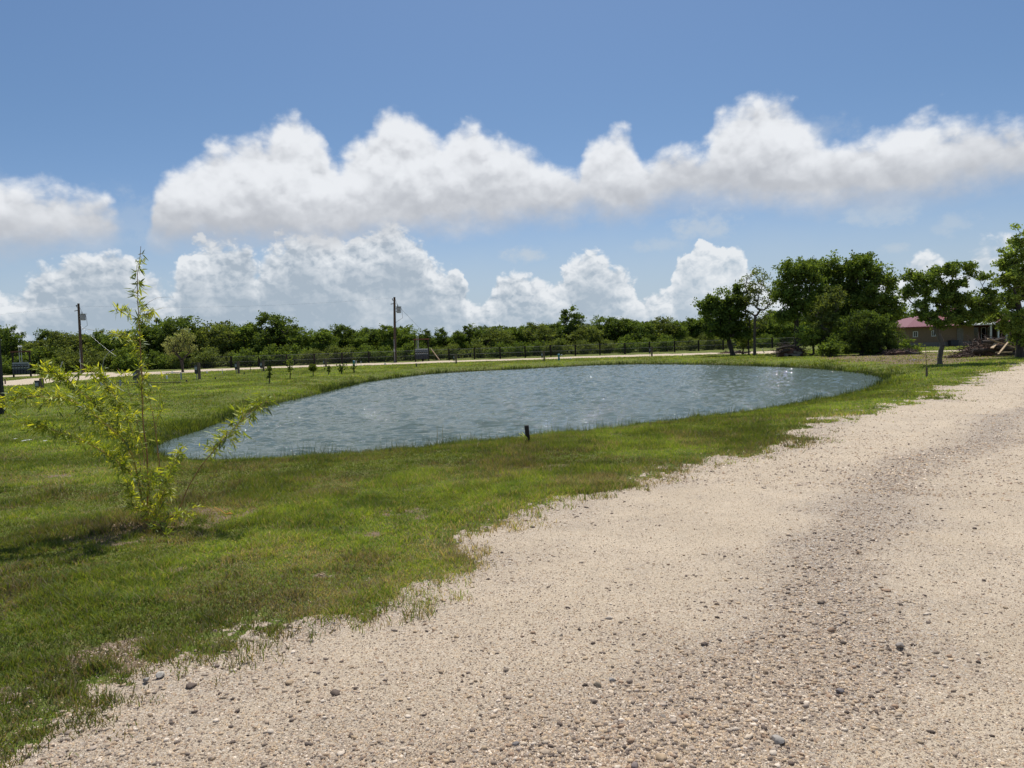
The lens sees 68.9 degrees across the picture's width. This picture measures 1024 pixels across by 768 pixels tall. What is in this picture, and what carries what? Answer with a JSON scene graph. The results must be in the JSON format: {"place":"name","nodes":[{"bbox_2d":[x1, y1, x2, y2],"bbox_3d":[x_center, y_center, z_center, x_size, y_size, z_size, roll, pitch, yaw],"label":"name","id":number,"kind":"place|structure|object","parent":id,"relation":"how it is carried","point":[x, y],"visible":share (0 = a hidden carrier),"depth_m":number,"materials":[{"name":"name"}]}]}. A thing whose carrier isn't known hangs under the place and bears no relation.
{"place":"outdoors","nodes":[
{"label":"outdoors","id":0,"kind":"place"},
{"bbox_2d":[0,477,655,767],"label":"grass","id":1,"kind":"structure","parent":0,"point":[86,597],"depth_m":5.66,"materials":[{"name":"green plant"}]},
{"bbox_2d":[3,350,960,385],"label":"gravel lane","id":2,"kind":"structure","parent":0,"point":[30,381],"depth_m":76.78,"materials":[{"name":"beige gravel"}]},
{"bbox_2d":[0,363,1023,767],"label":"gravel road","id":3,"kind":"structure","parent":0,"point":[804,501],"depth_m":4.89,"materials":[{"name":"beige gravel"}]},
{"bbox_2d":[0,342,1023,760],"bbox_3d":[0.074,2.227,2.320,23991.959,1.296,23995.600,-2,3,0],"label":"lawn","id":4,"kind":"structure","parent":0,"point":[250,512],"depth_m":8.69,"materials":[{"name":"green plant"}]},
{"bbox_2d":[0,342,5,414],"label":"gate post","id":5,"kind":"object","parent":4,"relation":"on","point":[1,390],"visible":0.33,"depth_m":23.99,"materials":[{"name":"black metal"}]},
{"bbox_2d":[0,324,26,361],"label":"woodland tree","id":6,"kind":"object","parent":4,"relation":"on","point":[11,341],"visible":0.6,"depth_m":89.95,"materials":[{"name":"green plant"}]},
{"bbox_2d":[10,346,31,376],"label":"meter rack","id":7,"kind":"object","parent":4,"relation":"on","point":[19,367],"visible":0.98,"depth_m":73.83,"materials":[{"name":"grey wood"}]},
{"bbox_2d":[10,339,53,372],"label":"woodland tree","id":8,"kind":"object","parent":4,"relation":"on","point":[29,346],"visible":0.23,"depth_m":89.83,"materials":[{"name":"green plant"}]},
{"bbox_2d":[14,346,79,372],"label":"bush","id":9,"kind":"object","parent":4,"relation":"on","point":[34,359],"visible":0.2,"depth_m":88.10,"materials":[{"name":"green plant"}]},
{"bbox_2d":[33,328,67,356],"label":"woodland tree","id":10,"kind":"object","parent":4,"relation":"on","point":[42,334],"visible":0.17,"depth_m":92.27,"materials":[{"name":"green plant"}]},
{"bbox_2d":[34,330,93,369],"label":"woodland tree","id":11,"kind":"object","parent":4,"relation":"on","point":[69,341],"visible":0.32,"depth_m":91.00,"materials":[{"name":"green plant"}]},
{"bbox_2d":[41,347,91,372],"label":"bush","id":12,"kind":"object","parent":4,"relation":"on","point":[63,354],"visible":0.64,"depth_m":86.66,"materials":[{"name":"green plant"}]},
{"bbox_2d":[75,303,87,372],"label":"utility pole","id":13,"kind":"object","parent":4,"relation":"on","point":[83,316],"visible":0.96,"depth_m":81.64,"materials":[{"name":"brown wood"}]},
{"bbox_2d":[66,346,114,371],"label":"bush","id":14,"kind":"object","parent":4,"relation":"on","point":[96,352],"visible":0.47,"depth_m":87.24,"materials":[{"name":"green plant"}]},
{"bbox_2d":[87,328,109,356],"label":"woodland tree","id":15,"kind":"object","parent":4,"relation":"on","point":[95,334],"visible":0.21,"depth_m":91.30,"materials":[{"name":"green plant"}]},
{"bbox_2d":[86,349,116,370],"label":"bush","id":16,"kind":"object","parent":4,"relation":"on","point":[94,361],"visible":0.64,"depth_m":86.85,"materials":[{"name":"green plant"}]},
{"bbox_2d":[94,330,131,370],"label":"woodland tree","id":17,"kind":"object","parent":4,"relation":"on","point":[112,345],"visible":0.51,"depth_m":89.91,"materials":[{"name":"green plant"}]},
{"bbox_2d":[105,344,147,370],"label":"bush","id":18,"kind":"object","parent":4,"relation":"on","point":[124,362],"visible":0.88,"depth_m":85.35,"materials":[{"name":"green plant"}]},
{"bbox_2d":[115,333,153,369],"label":"woodland tree","id":19,"kind":"object","parent":4,"relation":"on","point":[142,347],"visible":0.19,"depth_m":92.67,"materials":[{"name":"green plant"}]},
{"bbox_2d":[0,247,279,534],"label":"sapling","id":20,"kind":"object","parent":4,"relation":"on","point":[93,405],"visible":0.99,"depth_m":7.66,"materials":[{"name":"green plant"}]},
{"bbox_2d":[125,323,164,357],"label":"woodland tree","id":21,"kind":"object","parent":4,"relation":"on","point":[149,329],"visible":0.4,"depth_m":93.69,"materials":[{"name":"green plant"}]},
{"bbox_2d":[136,349,171,369],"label":"bush","id":22,"kind":"object","parent":4,"relation":"on","point":[151,358],"visible":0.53,"depth_m":87.12,"materials":[{"name":"green plant"}]},
{"bbox_2d":[146,316,175,356],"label":"woodland tree","id":23,"kind":"object","parent":4,"relation":"on","point":[159,321],"visible":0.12,"depth_m":94.16,"materials":[{"name":"green plant"}]},
{"bbox_2d":[149,315,203,357],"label":"woodland tree","id":24,"kind":"object","parent":4,"relation":"on","point":[169,328],"visible":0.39,"depth_m":92.02,"materials":[{"name":"green plant"}]},
{"bbox_2d":[161,327,200,371],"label":"mesquite tree","id":25,"kind":"object","parent":4,"relation":"on","point":[175,342],"visible":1,"depth_m":71.67,"materials":[{"name":"green plant"}]},
{"bbox_2d":[165,350,206,368],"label":"bush","id":26,"kind":"object","parent":4,"relation":"on","point":[176,359],"visible":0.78,"depth_m":86.33,"materials":[{"name":"green plant"}]},
{"bbox_2d":[190,345,221,367],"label":"bush","id":27,"kind":"object","parent":4,"relation":"on","point":[210,353],"visible":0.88,"depth_m":86.56,"materials":[{"name":"green plant"}]},
{"bbox_2d":[191,319,244,366],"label":"woodland tree","id":28,"kind":"object","parent":4,"relation":"on","point":[220,331],"visible":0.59,"depth_m":92.92,"materials":[{"name":"green plant"}]},
{"bbox_2d":[228,347,257,366],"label":"bush","id":29,"kind":"object","parent":4,"relation":"on","point":[243,353],"visible":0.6,"depth_m":86.60,"materials":[{"name":"green plant"}]},
{"bbox_2d":[229,322,259,355],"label":"woodland tree","id":30,"kind":"object","parent":4,"relation":"on","point":[243,331],"visible":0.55,"depth_m":93.12,"materials":[{"name":"green plant"}]},
{"bbox_2d":[253,343,284,365],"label":"bush","id":31,"kind":"object","parent":4,"relation":"on","point":[272,347],"visible":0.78,"depth_m":86.28,"materials":[{"name":"green plant"}]},
{"bbox_2d":[249,310,297,364],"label":"woodland tree","id":32,"kind":"object","parent":4,"relation":"on","point":[276,331],"visible":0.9,"depth_m":91.99,"materials":[{"name":"green plant"}]},
{"bbox_2d":[267,343,310,365],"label":"bush","id":33,"kind":"object","parent":4,"relation":"on","point":[293,347],"visible":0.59,"depth_m":87.62,"materials":[{"name":"green plant"}]},
{"bbox_2d":[280,326,318,363],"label":"woodland tree","id":34,"kind":"object","parent":4,"relation":"on","point":[303,341],"visible":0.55,"depth_m":92.43,"materials":[{"name":"green plant"}]},
{"bbox_2d":[296,347,328,364],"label":"bush","id":35,"kind":"object","parent":4,"relation":"on","point":[311,351],"visible":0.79,"depth_m":86.30,"materials":[{"name":"green plant"}]},
{"bbox_2d":[308,328,339,357],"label":"woodland tree","id":36,"kind":"object","parent":4,"relation":"on","point":[324,337],"visible":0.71,"depth_m":90.05,"materials":[{"name":"green plant"}]},
{"bbox_2d":[316,344,353,363],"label":"bush","id":37,"kind":"object","parent":4,"relation":"on","point":[333,349],"visible":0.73,"depth_m":87.66,"materials":[{"name":"green plant"}]},
{"bbox_2d":[328,323,359,351],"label":"woodland tree","id":38,"kind":"object","parent":4,"relation":"on","point":[340,331],"visible":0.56,"depth_m":94.02,"materials":[{"name":"green plant"}]},
{"bbox_2d":[344,328,369,354],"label":"woodland tree","id":39,"kind":"object","parent":4,"relation":"on","point":[357,340],"visible":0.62,"depth_m":93.10,"materials":[{"name":"green plant"}]},
{"bbox_2d":[353,343,381,362],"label":"bush","id":40,"kind":"object","parent":4,"relation":"on","point":[365,350],"visible":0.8,"depth_m":87.37,"materials":[{"name":"green plant"}]},
{"bbox_2d":[360,326,382,350],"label":"woodland tree","id":41,"kind":"object","parent":4,"relation":"on","point":[372,339],"visible":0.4,"depth_m":97.19,"materials":[{"name":"green plant"}]},
{"bbox_2d":[365,345,400,361],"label":"bush","id":42,"kind":"object","parent":4,"relation":"on","point":[384,356],"visible":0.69,"depth_m":88.28,"materials":[{"name":"green plant"}]},
{"bbox_2d":[373,323,402,360],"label":"woodland tree","id":43,"kind":"object","parent":4,"relation":"on","point":[386,337],"visible":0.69,"depth_m":92.83,"materials":[{"name":"green plant"}]},
{"bbox_2d":[392,297,402,362],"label":"utility pole","id":44,"kind":"object","parent":4,"relation":"on","point":[397,309],"visible":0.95,"depth_m":83.62,"materials":[{"name":"brown wood"}]},
{"bbox_2d":[396,324,418,359],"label":"woodland tree","id":45,"kind":"object","parent":4,"relation":"on","point":[405,337],"visible":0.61,"depth_m":94.05,"materials":[{"name":"green plant"}]},
{"bbox_2d":[5,337,811,373],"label":"wooden rail fence","id":46,"kind":"object","parent":4,"relation":"on","point":[449,354],"visible":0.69,"depth_m":85.13,"materials":[{"name":"brown wood"}]},
{"bbox_2d":[396,340,434,360],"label":"bush","id":47,"kind":"object","parent":4,"relation":"on","point":[407,351],"visible":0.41,"depth_m":90.18,"materials":[{"name":"green plant"}]},
{"bbox_2d":[413,337,428,361],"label":"meter rack","id":48,"kind":"object","parent":4,"relation":"on","point":[421,353],"visible":0.98,"depth_m":83.82,"materials":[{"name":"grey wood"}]},
{"bbox_2d":[416,328,436,347],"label":"woodland tree","id":49,"kind":"object","parent":4,"relation":"on","point":[426,335],"visible":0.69,"depth_m":96.51,"materials":[{"name":"green plant"}]},
{"bbox_2d":[433,327,450,348],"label":"woodland tree","id":50,"kind":"object","parent":4,"relation":"on","point":[441,339],"visible":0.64,"depth_m":99.03,"materials":[{"name":"green plant"}]},
{"bbox_2d":[435,342,467,358],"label":"bush","id":51,"kind":"object","parent":4,"relation":"on","point":[451,347],"visible":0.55,"depth_m":90.08,"materials":[{"name":"green plant"}]},
{"bbox_2d":[446,329,470,357],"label":"woodland tree","id":52,"kind":"object","parent":4,"relation":"on","point":[457,336],"visible":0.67,"depth_m":97.06,"materials":[{"name":"green plant"}]},
{"bbox_2d":[464,341,489,357],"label":"bush","id":53,"kind":"object","parent":4,"relation":"on","point":[480,350],"visible":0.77,"depth_m":91.75,"materials":[{"name":"green plant"}]},
{"bbox_2d":[0,388,975,558],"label":"grass","id":54,"kind":"structure","parent":4,"relation":"on","point":[761,434],"depth_m":10.97,"materials":[{"name":"green plant"}]},
{"bbox_2d":[472,326,514,356],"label":"woodland tree","id":55,"kind":"object","parent":4,"relation":"on","point":[498,336],"visible":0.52,"depth_m":94.77,"materials":[{"name":"green plant"}]},
{"bbox_2d":[485,342,510,357],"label":"bush","id":56,"kind":"object","parent":4,"relation":"on","point":[495,351],"visible":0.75,"depth_m":89.69,"materials":[{"name":"green plant"}]},
{"bbox_2d":[0,344,1023,430],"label":"grass","id":57,"kind":"structure","parent":4,"relation":"on","point":[894,382],"depth_m":37.83,"materials":[{"name":"green plant"}]},
{"bbox_2d":[505,341,535,356],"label":"bush","id":58,"kind":"object","parent":4,"relation":"on","point":[520,349],"visible":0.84,"depth_m":91.90,"materials":[{"name":"green plant"}]},
{"bbox_2d":[26,314,1023,365],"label":"wood","id":59,"kind":"object","parent":4,"relation":"on","point":[566,332],"visible":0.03,"depth_m":102.94,"materials":[{"name":"green plant"}]},
{"bbox_2d":[510,322,543,347],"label":"woodland tree","id":60,"kind":"object","parent":4,"relation":"on","point":[520,335],"visible":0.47,"depth_m":98.36,"materials":[{"name":"green plant"}]},
{"bbox_2d":[522,322,560,355],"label":"woodland tree","id":61,"kind":"object","parent":4,"relation":"on","point":[542,331],"visible":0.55,"depth_m":96.84,"materials":[{"name":"green plant"}]},
{"bbox_2d":[546,322,565,354],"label":"woodland tree","id":62,"kind":"object","parent":4,"relation":"on","point":[559,327],"visible":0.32,"depth_m":98.80,"materials":[{"name":"green plant"}]},
{"bbox_2d":[541,338,577,355],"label":"bush","id":63,"kind":"object","parent":4,"relation":"on","point":[555,343],"visible":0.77,"depth_m":91.72,"materials":[{"name":"green plant"}]},
{"bbox_2d":[556,304,586,353],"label":"woodland tree","id":64,"kind":"object","parent":4,"relation":"on","point":[574,317],"visible":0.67,"depth_m":102.56,"materials":[{"name":"green plant"}]},
{"bbox_2d":[569,339,598,353],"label":"bush","id":65,"kind":"object","parent":4,"relation":"on","point":[585,344],"visible":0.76,"depth_m":93.19,"materials":[{"name":"green plant"}]},
{"bbox_2d":[565,323,603,353],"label":"woodland tree","id":66,"kind":"object","parent":4,"relation":"on","point":[592,332],"visible":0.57,"depth_m":97.94,"materials":[{"name":"green plant"}]},
{"bbox_2d":[587,314,621,352],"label":"woodland tree","id":67,"kind":"object","parent":4,"relation":"on","point":[599,320],"visible":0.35,"depth_m":101.91,"materials":[{"name":"green plant"}]},
{"bbox_2d":[593,338,617,353],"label":"bush","id":68,"kind":"object","parent":4,"relation":"on","point":[608,342],"visible":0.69,"depth_m":94.04,"materials":[{"name":"green plant"}]},
{"bbox_2d":[598,316,629,347],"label":"woodland tree","id":69,"kind":"object","parent":4,"relation":"on","point":[614,322],"visible":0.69,"depth_m":100.69,"materials":[{"name":"green plant"}]},
{"bbox_2d":[613,334,638,352],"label":"bush","id":70,"kind":"object","parent":4,"relation":"on","point":[628,341],"visible":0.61,"depth_m":92.12,"materials":[{"name":"green plant"}]},
{"bbox_2d":[615,318,641,343],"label":"woodland tree","id":71,"kind":"object","parent":4,"relation":"on","point":[628,323],"visible":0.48,"depth_m":100.22,"materials":[{"name":"green plant"}]},
{"bbox_2d":[625,321,657,351],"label":"woodland tree","id":72,"kind":"object","parent":4,"relation":"on","point":[639,333],"visible":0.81,"depth_m":98.33,"materials":[{"name":"green plant"}]},
{"bbox_2d":[636,337,658,352],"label":"bush","id":73,"kind":"object","parent":4,"relation":"on","point":[646,340],"visible":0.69,"depth_m":94.32,"materials":[{"name":"green plant"}]},
{"bbox_2d":[646,316,686,344],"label":"woodland tree","id":74,"kind":"object","parent":4,"relation":"on","point":[661,323],"visible":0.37,"depth_m":101.57,"materials":[{"name":"green plant"}]},
{"bbox_2d":[654,333,678,351],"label":"bush","id":75,"kind":"object","parent":4,"relation":"on","point":[665,340],"visible":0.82,"depth_m":95.34,"materials":[{"name":"green plant"}]},
{"bbox_2d":[665,319,688,349],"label":"woodland tree","id":76,"kind":"object","parent":4,"relation":"on","point":[682,334],"visible":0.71,"depth_m":101.31,"materials":[{"name":"green plant"}]},
{"bbox_2d":[675,336,704,350],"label":"bush","id":77,"kind":"object","parent":4,"relation":"on","point":[694,341],"visible":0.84,"depth_m":94.33,"materials":[{"name":"green plant"}]},
{"bbox_2d":[683,316,702,342],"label":"woodland tree","id":78,"kind":"object","parent":4,"relation":"on","point":[692,326],"visible":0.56,"depth_m":103.85,"materials":[{"name":"green plant"}]},
{"bbox_2d":[689,333,726,349],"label":"bush","id":79,"kind":"object","parent":4,"relation":"on","point":[711,346],"visible":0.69,"depth_m":95.53,"materials":[{"name":"green plant"}]},
{"bbox_2d":[690,280,752,355],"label":"oak tree","id":80,"kind":"object","parent":4,"relation":"on","point":[727,322],"visible":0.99,"depth_m":65.24,"materials":[{"name":"green plant"}]},
{"bbox_2d":[735,265,779,354],"bbox_3d":[21.417,-6.391,64.809,4.197,7.760,3.210,-2,3,0],"label":"tall sparse tree","id":81,"kind":"object","parent":4,"relation":"on","point":[755,291],"visible":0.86,"depth_m":64.58,"materials":[{"name":"green plant"}]},
{"bbox_2d":[751,315,779,338],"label":"woodland tree","id":82,"kind":"object","parent":4,"relation":"on","point":[772,331],"visible":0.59,"depth_m":104.54,"materials":[{"name":"green plant"}]},
{"bbox_2d":[756,333,779,347],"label":"bush","id":83,"kind":"object","parent":4,"relation":"on","point":[768,343],"visible":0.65,"depth_m":96.09,"materials":[{"name":"green plant"}]},
{"bbox_2d":[774,322,793,343],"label":"woodland tree","id":84,"kind":"object","parent":4,"relation":"on","point":[784,333],"visible":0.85,"depth_m":102.78,"materials":[{"name":"green plant"}]},
{"bbox_2d":[765,340,813,356],"bbox_3d":[21.103,-2.675,57.017,3.574,1.677,2.228,-2,3,0],"label":"brush pile","id":85,"kind":"object","parent":4,"relation":"on","point":[787,349],"visible":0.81,"depth_m":56.60,"materials":[{"name":"brown wood"}]},
{"bbox_2d":[764,256,830,344],"bbox_3d":[22.810,-6.271,59.755,5.054,7.984,3.305,-1,3,22],"label":"leafy tree","id":86,"kind":"object","parent":4,"relation":"on","point":[782,293],"visible":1,"depth_m":59.25,"materials":[{"name":"green plant"}]},
{"bbox_2d":[792,324,821,355],"bbox_3d":[22.569,-3.323,56.993,2.140,2.596,2.368,0,4,35],"label":"shrub","id":87,"kind":"object","parent":4,"relation":"on","point":[804,334],"visible":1,"depth_m":56.66,"materials":[{"name":"green plant"}]},
{"bbox_2d":[800,284,849,355],"bbox_3d":[23.769,-4.872,56.965,3.436,5.488,2.748,-2,3,0],"label":"grey stem tree","id":88,"kind":"object","parent":4,"relation":"on","point":[823,321],"visible":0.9,"depth_m":56.49,"materials":[{"name":"green plant"}]},
{"bbox_2d":[814,337,849,356],"bbox_3d":[23.189,-2.645,53.823,2.289,1.482,2.271,-3,3,-13],"label":"shrub","id":89,"kind":"object","parent":4,"relation":"on","point":[832,348],"visible":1,"depth_m":53.53,"materials":[{"name":"green plant"}]},
{"bbox_2d":[799,249,868,352],"bbox_3d":[27.047,-6.871,62.726,6.415,8.576,4.918,-2,3,0],"label":"broad tree","id":90,"kind":"object","parent":4,"relation":"on","point":[830,267],"visible":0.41,"depth_m":62.02,"materials":[{"name":"green plant"}]},
{"bbox_2d":[823,309,907,354],"bbox_3d":[26.038,-3.808,54.960,6.332,3.640,3.642,-2,3,0],"label":"juniper bush","id":91,"kind":"object","parent":4,"relation":"on","point":[861,338],"visible":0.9,"depth_m":54.31,"materials":[{"name":"green plant"}]},
{"bbox_2d":[835,250,911,335],"bbox_3d":[29.905,-6.860,61.889,6.545,8.454,4.597,-2,3,0],"label":"broad tree","id":92,"kind":"object","parent":4,"relation":"on","point":[858,266],"visible":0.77,"depth_m":60.88,"materials":[{"name":"green plant"}]},
{"bbox_2d":[878,345,922,354],"bbox_3d":[27.531,-2.338,52.975,3.245,0.819,1.692,-2,3,0],"label":"brush pile","id":93,"kind":"object","parent":4,"relation":"on","point":[900,352],"visible":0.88,"depth_m":52.54,"materials":[{"name":"brown wood"}]},
{"bbox_2d":[896,336,924,351],"bbox_3d":[30.791,-3.046,57.938,1.962,1.333,1.586,-2,3,0],"label":"shrub","id":94,"kind":"object","parent":4,"relation":"on","point":[907,343],"visible":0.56,"depth_m":57.70,"materials":[{"name":"green plant"}]},
{"bbox_2d":[875,308,1012,346],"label":"house","id":95,"kind":"structure","parent":4,"relation":"on","point":[917,331],"depth_m":73.92,"materials":[{"name":"beige paint"}]},
{"bbox_2d":[893,259,1005,363],"bbox_3d":[21.486,-3.535,36.498,5.448,5.166,2.015,-2,3,0],"label":"shade tree","id":96,"kind":"object","parent":4,"relation":"on","point":[947,295],"visible":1,"depth_m":36.23,"materials":[{"name":"green plant"}]},
{"bbox_2d":[948,334,1015,355],"bbox_3d":[29.136,-2.338,45.578,4.886,1.788,3.010,-2,3,0],"label":"wood pile","id":97,"kind":"object","parent":4,"relation":"on","point":[979,348],"visible":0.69,"depth_m":44.80,"materials":[{"name":"brown wood"}]},
{"bbox_2d":[970,223,1023,356],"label":"tall tree","id":98,"kind":"object","parent":4,"relation":"on","point":[1012,296],"visible":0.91,"depth_m":41.63,"materials":[{"name":"green plant"}]},
{"bbox_2d":[0,0,1023,342],"label":"sky","id":99,"kind":"structure","parent":0,"point":[507,163],"materials":[{"name":"blue"}]},
{"bbox_2d":[153,364,883,459],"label":"water","id":100,"kind":"structure","parent":0,"point":[366,415],"depth_m":25.58,"materials":[{"name":"blue liquid"}]},
{"bbox_2d":[145,360,890,459],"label":"shore reeds","id":101,"kind":"object","parent":100,"relation":"on","point":[346,384],"visible":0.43,"depth_m":27.65,"materials":[{"name":"green plant"}]},
{"bbox_2d":[620,364,1023,502],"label":"gravel","id":102,"kind":"structure","parent":0,"point":[899,473],"depth_m":10.14,"materials":[{"name":"beige gravel"}]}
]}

